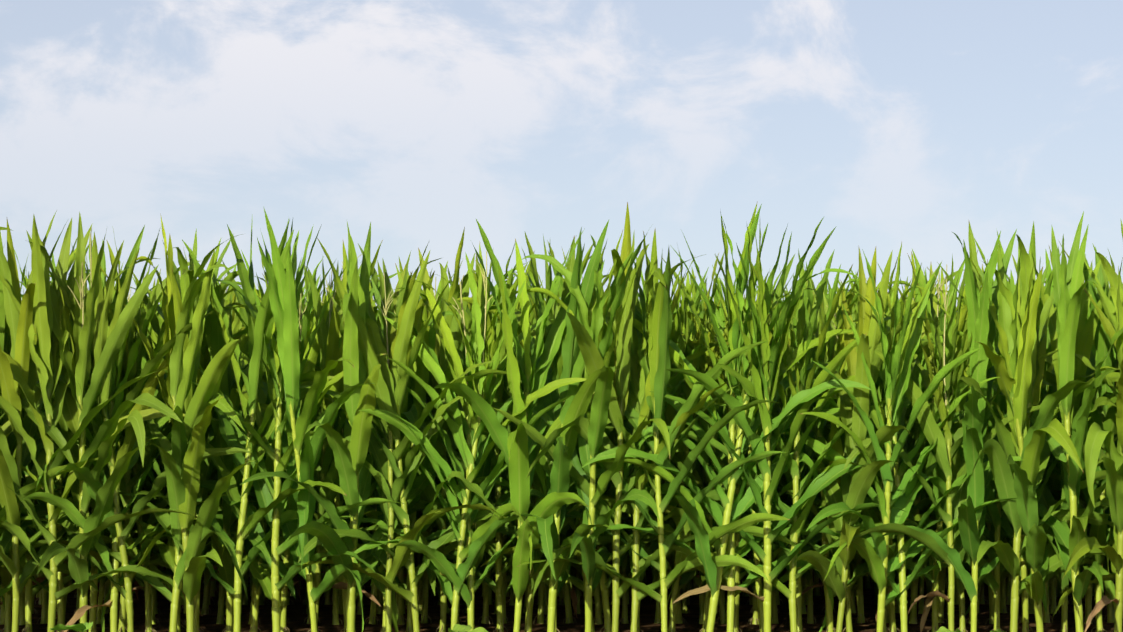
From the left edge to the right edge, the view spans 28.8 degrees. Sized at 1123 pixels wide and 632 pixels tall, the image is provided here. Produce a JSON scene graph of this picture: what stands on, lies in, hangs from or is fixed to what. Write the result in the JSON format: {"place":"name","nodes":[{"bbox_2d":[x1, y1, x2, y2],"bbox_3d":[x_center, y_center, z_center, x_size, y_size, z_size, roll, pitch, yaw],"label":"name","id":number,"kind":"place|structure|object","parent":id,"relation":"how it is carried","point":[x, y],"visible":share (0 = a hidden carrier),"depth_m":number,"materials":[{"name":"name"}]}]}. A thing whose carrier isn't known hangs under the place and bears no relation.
{"place":"outdoors","nodes":[
{"label":"outdoors","id":0,"kind":"place"},
{"bbox_2d":[0,560,1122,631],"bbox_3d":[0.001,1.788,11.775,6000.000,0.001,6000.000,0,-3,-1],"label":"ground","id":1,"kind":"structure","parent":0,"point":[296,608],"depth_m":13.83,"materials":[{"name":"soil"}]},
{"bbox_2d":[0,253,66,631],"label":"corn plant","id":2,"kind":"object","parent":1,"relation":"on","point":[6,577],"visible":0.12,"depth_m":12.53,"materials":[{"name":"green plant"}]},
{"bbox_2d":[0,227,97,520],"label":"corn plant","id":3,"kind":"object","parent":1,"relation":"on","point":[55,435],"visible":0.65,"depth_m":11.71,"materials":[{"name":"green plant"}]},
{"bbox_2d":[0,231,98,596],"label":"corn plant","id":4,"kind":"object","parent":1,"relation":"on","point":[6,536],"visible":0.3,"depth_m":11.97,"materials":[{"name":"green plant"}]},
{"bbox_2d":[0,273,121,631],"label":"corn plant","id":5,"kind":"object","parent":1,"relation":"on","point":[31,591],"visible":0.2,"depth_m":12.51,"materials":[{"name":"green plant"}]},
{"bbox_2d":[0,212,139,631],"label":"corn plant","id":6,"kind":"object","parent":1,"relation":"on","point":[19,324],"visible":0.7,"depth_m":11.74,"materials":[{"name":"green plant"}]},
{"bbox_2d":[0,255,160,631],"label":"corn plant","id":7,"kind":"object","parent":1,"relation":"on","point":[61,580],"visible":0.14,"depth_m":12.52,"materials":[{"name":"green plant"}]},
{"bbox_2d":[21,225,166,631],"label":"corn plant","id":8,"kind":"object","parent":1,"relation":"on","point":[93,568],"visible":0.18,"depth_m":12.49,"materials":[{"name":"green plant"}]},
{"bbox_2d":[0,215,195,631],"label":"corn plant","id":9,"kind":"object","parent":1,"relation":"on","point":[46,358],"visible":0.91,"depth_m":11.69,"materials":[{"name":"green plant"}]},
{"bbox_2d":[26,212,181,631],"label":"corn plant","id":10,"kind":"object","parent":1,"relation":"on","point":[76,366],"visible":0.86,"depth_m":11.74,"materials":[{"name":"green plant"}]},
{"bbox_2d":[20,249,224,631],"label":"corn plant","id":11,"kind":"object","parent":1,"relation":"on","point":[71,511],"visible":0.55,"depth_m":11.87,"materials":[{"name":"green plant"}]},
{"bbox_2d":[0,227,251,631],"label":"corn plant","id":12,"kind":"object","parent":1,"relation":"on","point":[101,309],"visible":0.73,"depth_m":11.78,"materials":[{"name":"green plant"}]},
{"bbox_2d":[96,289,161,623],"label":"corn plant","id":13,"kind":"object","parent":1,"relation":"on","point":[103,579],"visible":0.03,"depth_m":13.26,"materials":[{"name":"green plant"}]},
{"bbox_2d":[21,226,246,631],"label":"corn plant","id":14,"kind":"object","parent":1,"relation":"on","point":[127,483],"visible":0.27,"depth_m":12.50,"materials":[{"name":"green plant"}]},
{"bbox_2d":[52,264,249,631],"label":"corn plant","id":15,"kind":"object","parent":1,"relation":"on","point":[154,322],"visible":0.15,"depth_m":12.59,"materials":[{"name":"green plant"}]},
{"bbox_2d":[109,289,208,623],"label":"corn plant","id":16,"kind":"object","parent":1,"relation":"on","point":[164,491],"visible":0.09,"depth_m":13.26,"materials":[{"name":"green plant"}]},
{"bbox_2d":[68,266,257,631],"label":"corn plant","id":17,"kind":"object","parent":1,"relation":"on","point":[162,504],"visible":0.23,"depth_m":12.54,"materials":[{"name":"green plant"}]},
{"bbox_2d":[92,213,255,631],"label":"corn plant","id":18,"kind":"object","parent":1,"relation":"on","point":[175,387],"visible":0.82,"depth_m":11.67,"materials":[{"name":"green plant"}]},
{"bbox_2d":[101,228,247,631],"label":"corn plant","id":19,"kind":"object","parent":1,"relation":"on","point":[172,463],"visible":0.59,"depth_m":11.74,"materials":[{"name":"green plant"}]},
{"bbox_2d":[124,243,248,631],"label":"corn plant","id":20,"kind":"object","parent":1,"relation":"on","point":[206,466],"visible":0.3,"depth_m":12.41,"materials":[{"name":"green plant"}]},
{"bbox_2d":[134,275,247,624],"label":"corn plant","id":21,"kind":"object","parent":1,"relation":"on","point":[222,589],"visible":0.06,"depth_m":13.30,"materials":[{"name":"green plant"}]},
{"bbox_2d":[196,276,272,631],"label":"corn plant","id":22,"kind":"object","parent":1,"relation":"on","point":[226,517],"visible":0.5,"depth_m":12.33,"materials":[{"name":"green plant"}]},
{"bbox_2d":[148,219,362,631],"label":"corn plant","id":23,"kind":"object","parent":1,"relation":"on","point":[265,320],"visible":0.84,"depth_m":11.89,"materials":[{"name":"green plant"}]},
{"bbox_2d":[139,219,406,631],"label":"corn plant","id":24,"kind":"object","parent":1,"relation":"on","point":[268,490],"visible":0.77,"depth_m":11.85,"materials":[{"name":"green plant"}]},
{"bbox_2d":[227,265,349,631],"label":"corn plant","id":25,"kind":"object","parent":1,"relation":"on","point":[286,555],"visible":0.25,"depth_m":12.50,"materials":[{"name":"green plant"}]},
{"bbox_2d":[203,250,382,631],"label":"corn plant","id":26,"kind":"object","parent":1,"relation":"on","point":[268,460],"visible":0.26,"depth_m":12.60,"materials":[{"name":"green plant"}]},
{"bbox_2d":[244,240,382,624],"bbox_3d":[-1.220,0.704,13.282,0.755,2.354,1.463,-2,-5,27],"label":"corn plant","id":27,"kind":"object","parent":1,"relation":"on","point":[335,599],"visible":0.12,"depth_m":13.21,"materials":[{"name":"green plant"}]},
{"bbox_2d":[257,206,374,631],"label":"corn plant","id":28,"kind":"object","parent":1,"relation":"on","point":[282,297],"visible":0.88,"depth_m":11.65,"materials":[{"name":"green plant"}]},
{"bbox_2d":[218,264,428,631],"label":"corn plant","id":29,"kind":"object","parent":1,"relation":"on","point":[328,330],"visible":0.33,"depth_m":12.42,"materials":[{"name":"green plant"}]},
{"bbox_2d":[240,222,422,631],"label":"corn plant","id":30,"kind":"object","parent":1,"relation":"on","point":[355,475],"visible":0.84,"depth_m":11.65,"materials":[{"name":"green plant"}]},
{"bbox_2d":[205,294,465,631],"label":"corn plant","id":31,"kind":"object","parent":1,"relation":"on","point":[339,500],"visible":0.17,"depth_m":12.56,"materials":[{"name":"green plant"}]},
{"bbox_2d":[293,258,455,624],"bbox_3d":[-1.105,0.752,13.392,1.478,2.276,0.608,0,-3,-7],"label":"corn plant","id":32,"kind":"object","parent":1,"relation":"on","point":[372,619],"visible":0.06,"depth_m":13.27,"materials":[{"name":"green plant"}]},
{"bbox_2d":[339,276,459,631],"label":"corn plant","id":33,"kind":"object","parent":1,"relation":"on","point":[422,482],"visible":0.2,"depth_m":12.34,"materials":[{"name":"green plant"}]},
{"bbox_2d":[290,252,514,631],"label":"corn plant","id":34,"kind":"object","parent":1,"relation":"on","point":[370,344],"visible":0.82,"depth_m":11.81,"materials":[{"name":"green plant"}]},
{"bbox_2d":[342,260,472,622],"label":"corn plant","id":35,"kind":"object","parent":1,"relation":"on","point":[424,579],"visible":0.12,"depth_m":13.32,"materials":[{"name":"green plant"}]},
{"bbox_2d":[316,263,509,631],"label":"corn plant","id":36,"kind":"object","parent":1,"relation":"on","point":[420,369],"visible":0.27,"depth_m":12.56,"materials":[{"name":"green plant"}]},
{"bbox_2d":[358,244,467,624],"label":"corn plant","id":37,"kind":"object","parent":1,"relation":"on","point":[400,573],"visible":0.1,"depth_m":13.24,"materials":[{"name":"green plant"}]},
{"bbox_2d":[321,240,515,631],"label":"corn plant","id":38,"kind":"object","parent":1,"relation":"on","point":[398,348],"visible":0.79,"depth_m":11.84,"materials":[{"name":"green plant"}]},
{"bbox_2d":[372,227,512,631],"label":"corn plant","id":39,"kind":"object","parent":1,"relation":"on","point":[428,493],"visible":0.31,"depth_m":12.62,"materials":[{"name":"green plant"}]},
{"bbox_2d":[340,241,585,629],"bbox_3d":[-0.516,0.689,11.958,1.416,2.250,0.731,-2,-6,32],"label":"corn plant","id":40,"kind":"object","parent":1,"relation":"on","point":[483,534],"visible":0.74,"depth_m":11.85,"materials":[{"name":"green plant"}]},
{"bbox_2d":[351,263,577,630],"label":"corn plant","id":41,"kind":"object","parent":1,"relation":"on","point":[442,469],"visible":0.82,"depth_m":11.83,"materials":[{"name":"green plant"}]},
{"bbox_2d":[398,268,580,631],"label":"corn plant","id":42,"kind":"object","parent":1,"relation":"on","point":[501,395],"visible":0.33,"depth_m":12.58,"materials":[{"name":"green plant"}]},
{"bbox_2d":[436,255,546,628],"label":"corn plant","id":43,"kind":"object","parent":1,"relation":"on","point":[484,470],"visible":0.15,"depth_m":12.58,"materials":[{"name":"green plant"}]},
{"bbox_2d":[449,251,545,623],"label":"corn plant","id":44,"kind":"object","parent":1,"relation":"on","point":[485,616],"visible":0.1,"depth_m":13.31,"materials":[{"name":"green plant"}]},
{"bbox_2d":[433,219,587,631],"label":"corn plant","id":45,"kind":"object","parent":1,"relation":"on","point":[517,446],"visible":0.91,"depth_m":11.75,"materials":[{"name":"green plant"}]},
{"bbox_2d":[509,519,577,623],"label":"corn plant","id":46,"kind":"object","parent":1,"relation":"on","point":[568,594],"visible":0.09,"depth_m":13.33,"materials":[{"name":"green plant"}]},
{"bbox_2d":[491,283,603,623],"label":"corn plant","id":47,"kind":"object","parent":1,"relation":"on","point":[540,615],"visible":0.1,"depth_m":13.30,"materials":[{"name":"green plant"}]},
{"bbox_2d":[434,244,670,631],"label":"corn plant","id":48,"kind":"object","parent":1,"relation":"on","point":[485,431],"visible":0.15,"depth_m":12.54,"materials":[{"name":"green plant"}]},
{"bbox_2d":[491,220,633,631],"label":"corn plant","id":49,"kind":"object","parent":1,"relation":"on","point":[568,361],"visible":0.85,"depth_m":11.80,"materials":[{"name":"green plant"}]},
{"bbox_2d":[494,233,640,631],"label":"corn plant","id":50,"kind":"object","parent":1,"relation":"on","point":[610,503],"visible":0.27,"depth_m":12.49,"materials":[{"name":"green plant"}]},
{"bbox_2d":[445,261,713,631],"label":"corn plant","id":51,"kind":"object","parent":1,"relation":"on","point":[577,582],"visible":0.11,"depth_m":12.52,"materials":[{"name":"green plant"}]},
{"bbox_2d":[484,238,700,624],"bbox_3d":[0.097,0.710,13.572,1.701,2.379,0.711,2,-4,-26],"label":"corn plant","id":52,"kind":"object","parent":1,"relation":"on","point":[598,619],"visible":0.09,"depth_m":13.27,"materials":[{"name":"green plant"}]},
{"bbox_2d":[521,230,669,631],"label":"corn plant","id":53,"kind":"object","parent":1,"relation":"on","point":[596,413],"visible":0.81,"depth_m":11.68,"materials":[{"name":"green plant"}]},
{"bbox_2d":[515,251,682,631],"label":"corn plant","id":54,"kind":"object","parent":1,"relation":"on","point":[604,582],"visible":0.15,"depth_m":12.56,"materials":[{"name":"green plant"}]},
{"bbox_2d":[560,255,649,623],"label":"corn plant","id":55,"kind":"object","parent":1,"relation":"on","point":[625,571],"visible":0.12,"depth_m":13.29,"materials":[{"name":"green plant"}]},
{"bbox_2d":[492,202,727,631],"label":"corn plant","id":56,"kind":"object","parent":1,"relation":"on","point":[593,359],"visible":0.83,"depth_m":11.82,"materials":[{"name":"green plant"}]},
{"bbox_2d":[480,255,796,631],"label":"corn plant","id":57,"kind":"object","parent":1,"relation":"on","point":[639,392],"visible":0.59,"depth_m":11.87,"materials":[{"name":"green plant"}]},
{"bbox_2d":[519,230,789,631],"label":"corn plant","id":58,"kind":"object","parent":1,"relation":"on","point":[656,321],"visible":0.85,"depth_m":11.75,"materials":[{"name":"green plant"}]},
{"bbox_2d":[605,251,706,631],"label":"corn plant","id":59,"kind":"object","parent":1,"relation":"on","point":[673,382],"visible":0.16,"depth_m":12.54,"materials":[{"name":"green plant"}]},
{"bbox_2d":[612,267,723,623],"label":"corn plant","id":60,"kind":"object","parent":1,"relation":"on","point":[654,547],"visible":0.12,"depth_m":13.12,"materials":[{"name":"green plant"}]},
{"bbox_2d":[567,244,797,631],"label":"corn plant","id":61,"kind":"object","parent":1,"relation":"on","point":[670,415],"visible":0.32,"depth_m":12.51,"materials":[{"name":"green plant"}]},
{"bbox_2d":[603,296,786,623],"bbox_3d":[0.826,0.845,13.346,1.486,2.080,0.426,1,-3,-13],"label":"corn plant","id":62,"kind":"object","parent":1,"relation":"on","point":[695,579],"visible":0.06,"depth_m":13.27,"materials":[{"name":"green plant"}]},
{"bbox_2d":[581,201,836,631],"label":"corn plant","id":63,"kind":"object","parent":1,"relation":"on","point":[709,504],"visible":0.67,"depth_m":11.97,"materials":[{"name":"green plant"}]},
{"bbox_2d":[605,276,812,631],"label":"corn plant","id":64,"kind":"object","parent":1,"relation":"on","point":[710,521],"visible":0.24,"depth_m":12.60,"materials":[{"name":"green plant"}]},
{"bbox_2d":[591,215,870,631],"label":"corn plant","id":65,"kind":"object","parent":1,"relation":"on","point":[713,572],"visible":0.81,"depth_m":11.82,"materials":[{"name":"green plant"}]},
{"bbox_2d":[626,265,854,631],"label":"corn plant","id":66,"kind":"object","parent":1,"relation":"on","point":[739,575],"visible":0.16,"depth_m":12.54,"materials":[{"name":"green plant"}]},
{"bbox_2d":[680,294,814,623],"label":"corn plant","id":67,"kind":"object","parent":1,"relation":"on","point":[722,614],"visible":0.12,"depth_m":13.28,"materials":[{"name":"green plant"}]},
{"bbox_2d":[694,287,829,623],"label":"corn plant","id":68,"kind":"object","parent":1,"relation":"on","point":[774,619],"visible":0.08,"depth_m":13.28,"materials":[{"name":"green plant"}]},
{"bbox_2d":[627,217,905,631],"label":"corn plant","id":69,"kind":"object","parent":1,"relation":"on","point":[769,369],"visible":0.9,"depth_m":11.79,"materials":[{"name":"green plant"}]},
{"bbox_2d":[671,278,872,631],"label":"corn plant","id":70,"kind":"object","parent":1,"relation":"on","point":[756,559],"visible":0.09,"depth_m":12.50,"materials":[{"name":"green plant"}]},
{"bbox_2d":[682,249,895,631],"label":"corn plant","id":71,"kind":"object","parent":1,"relation":"on","point":[797,522],"visible":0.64,"depth_m":11.91,"materials":[{"name":"green plant"}]},
{"bbox_2d":[749,301,852,623],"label":"corn plant","id":72,"kind":"object","parent":1,"relation":"on","point":[808,574],"visible":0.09,"depth_m":13.29,"materials":[{"name":"green plant"}]},
{"bbox_2d":[704,283,911,631],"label":"corn plant","id":73,"kind":"object","parent":1,"relation":"on","point":[816,538],"visible":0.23,"depth_m":12.57,"materials":[{"name":"green plant"}]},
{"bbox_2d":[702,249,935,631],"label":"corn plant","id":74,"kind":"object","parent":1,"relation":"on","point":[817,428],"visible":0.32,"depth_m":12.51,"materials":[{"name":"green plant"}]},
{"bbox_2d":[776,283,868,623],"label":"corn plant","id":75,"kind":"object","parent":1,"relation":"on","point":[858,585],"visible":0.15,"depth_m":13.34,"materials":[{"name":"green plant"}]},
{"bbox_2d":[788,269,935,631],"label":"corn plant","id":76,"kind":"object","parent":1,"relation":"on","point":[838,445],"visible":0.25,"depth_m":12.55,"materials":[{"name":"green plant"}]},
{"bbox_2d":[794,247,936,631],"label":"corn plant","id":77,"kind":"object","parent":1,"relation":"on","point":[855,489],"visible":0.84,"depth_m":11.85,"materials":[{"name":"green plant"}]},
{"bbox_2d":[788,275,943,631],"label":"corn plant","id":78,"kind":"object","parent":1,"relation":"on","point":[891,605],"visible":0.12,"depth_m":12.61,"materials":[{"name":"green plant"}]},
{"bbox_2d":[753,243,1020,631],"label":"corn plant","id":79,"kind":"object","parent":1,"relation":"on","point":[834,455],"visible":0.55,"depth_m":11.87,"materials":[{"name":"green plant"}]},
{"bbox_2d":[801,249,979,631],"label":"corn plant","id":80,"kind":"object","parent":1,"relation":"on","point":[897,378],"visible":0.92,"depth_m":11.65,"materials":[{"name":"green plant"}]},
{"bbox_2d":[805,294,1000,631],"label":"corn plant","id":81,"kind":"object","parent":1,"relation":"on","point":[893,549],"visible":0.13,"depth_m":12.53,"materials":[{"name":"green plant"}]},
{"bbox_2d":[827,291,989,622],"bbox_3d":[1.979,0.860,13.353,0.647,2.048,1.437,3,-4,-42],"label":"corn plant","id":82,"kind":"object","parent":1,"relation":"on","point":[923,505],"visible":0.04,"depth_m":13.25,"materials":[{"name":"green plant"}]},
{"bbox_2d":[869,261,968,623],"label":"corn plant","id":83,"kind":"object","parent":1,"relation":"on","point":[916,376],"visible":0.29,"depth_m":13.23,"materials":[{"name":"green plant"}]},
{"bbox_2d":[864,281,987,631],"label":"corn plant","id":84,"kind":"object","parent":1,"relation":"on","point":[933,468],"visible":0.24,"depth_m":12.46,"materials":[{"name":"green plant"}]},
{"bbox_2d":[842,264,1060,631],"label":"corn plant","id":85,"kind":"object","parent":1,"relation":"on","point":[944,454],"visible":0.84,"depth_m":11.80,"materials":[{"name":"green plant"}]},
{"bbox_2d":[853,249,1050,622],"bbox_3d":[2.399,0.728,13.457,1.438,2.334,1.032,0,-3,0],"label":"corn plant","id":86,"kind":"object","parent":1,"relation":"on","point":[943,572],"visible":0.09,"depth_m":13.35,"materials":[{"name":"green plant"}]},
{"bbox_2d":[903,253,1007,631],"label":"corn plant","id":87,"kind":"object","parent":1,"relation":"on","point":[955,465],"visible":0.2,"depth_m":12.65,"materials":[{"name":"green plant"}]},
{"bbox_2d":[883,222,1046,631],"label":"corn plant","id":88,"kind":"object","parent":1,"relation":"on","point":[981,324],"visible":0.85,"depth_m":11.75,"materials":[{"name":"green plant"}]},
{"bbox_2d":[918,277,1012,631],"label":"corn plant","id":89,"kind":"object","parent":1,"relation":"on","point":[996,514],"visible":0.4,"depth_m":12.56,"materials":[{"name":"green plant"}]},
{"bbox_2d":[908,259,1083,624],"bbox_3d":[2.644,0.776,13.293,1.483,2.217,0.804,-2,-4,28],"label":"corn plant","id":90,"kind":"object","parent":1,"relation":"on","point":[1005,573],"visible":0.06,"depth_m":13.25,"materials":[{"name":"green plant"}]},
{"bbox_2d":[934,251,1060,613],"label":"corn plant","id":91,"kind":"object","parent":1,"relation":"on","point":[1052,606],"visible":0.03,"depth_m":14.05,"materials":[{"name":"green plant"}]},
{"bbox_2d":[937,245,1094,631],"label":"corn plant","id":92,"kind":"object","parent":1,"relation":"on","point":[1029,445],"visible":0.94,"depth_m":11.67,"materials":[{"name":"green plant"}]},
{"bbox_2d":[933,222,1119,631],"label":"corn plant","id":93,"kind":"object","parent":1,"relation":"on","point":[1006,528],"visible":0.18,"depth_m":12.45,"materials":[{"name":"green plant"}]},
{"bbox_2d":[1012,255,1061,622],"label":"corn plant","id":94,"kind":"object","parent":1,"relation":"on","point":[1054,484],"visible":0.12,"depth_m":13.36,"materials":[{"name":"green plant"}]},
{"bbox_2d":[959,234,1119,631],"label":"corn plant","id":95,"kind":"object","parent":1,"relation":"on","point":[1003,473],"visible":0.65,"depth_m":11.84,"materials":[{"name":"green plant"}]},
{"bbox_2d":[992,211,1122,631],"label":"corn plant","id":96,"kind":"object","parent":1,"relation":"on","point":[1063,325],"visible":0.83,"depth_m":11.82,"materials":[{"name":"green plant"}]},
{"bbox_2d":[1010,279,1109,623],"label":"corn plant","id":97,"kind":"object","parent":1,"relation":"on","point":[1088,602],"visible":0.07,"depth_m":13.28,"materials":[{"name":"green plant"}]},
{"bbox_2d":[1002,240,1119,537],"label":"corn plant","id":98,"kind":"object","parent":1,"relation":"on","point":[1049,377],"visible":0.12,"depth_m":12.80,"materials":[{"name":"green plant"}]},
{"bbox_2d":[1012,247,1116,631],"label":"corn plant","id":99,"kind":"object","parent":1,"relation":"on","point":[1085,336],"visible":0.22,"depth_m":12.48,"materials":[{"name":"green plant"}]},
{"bbox_2d":[1039,250,1117,618],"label":"corn plant","id":100,"kind":"object","parent":1,"relation":"on","point":[1110,325],"visible":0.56,"depth_m":12.09,"materials":[{"name":"green plant"}]},
{"bbox_2d":[1042,262,1114,622],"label":"corn plant","id":101,"kind":"object","parent":1,"relation":"on","point":[1110,611],"visible":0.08,"depth_m":13.35,"materials":[{"name":"green plant"}]},
{"bbox_2d":[1062,218,1122,631],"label":"corn plant","id":102,"kind":"object","parent":1,"relation":"on","point":[1097,437],"visible":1,"depth_m":11.58,"materials":[{"name":"green plant"}]},
{"bbox_2d":[1080,247,1122,631],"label":"corn plant","id":103,"kind":"object","parent":1,"relation":"on","point":[1104,417],"visible":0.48,"depth_m":12.48,"materials":[{"name":"green plant"}]},
{"bbox_2d":[0,0,1122,309],"label":"sky","id":104,"kind":"structure","parent":0,"point":[911,123],"materials":[{"name":"blue"}]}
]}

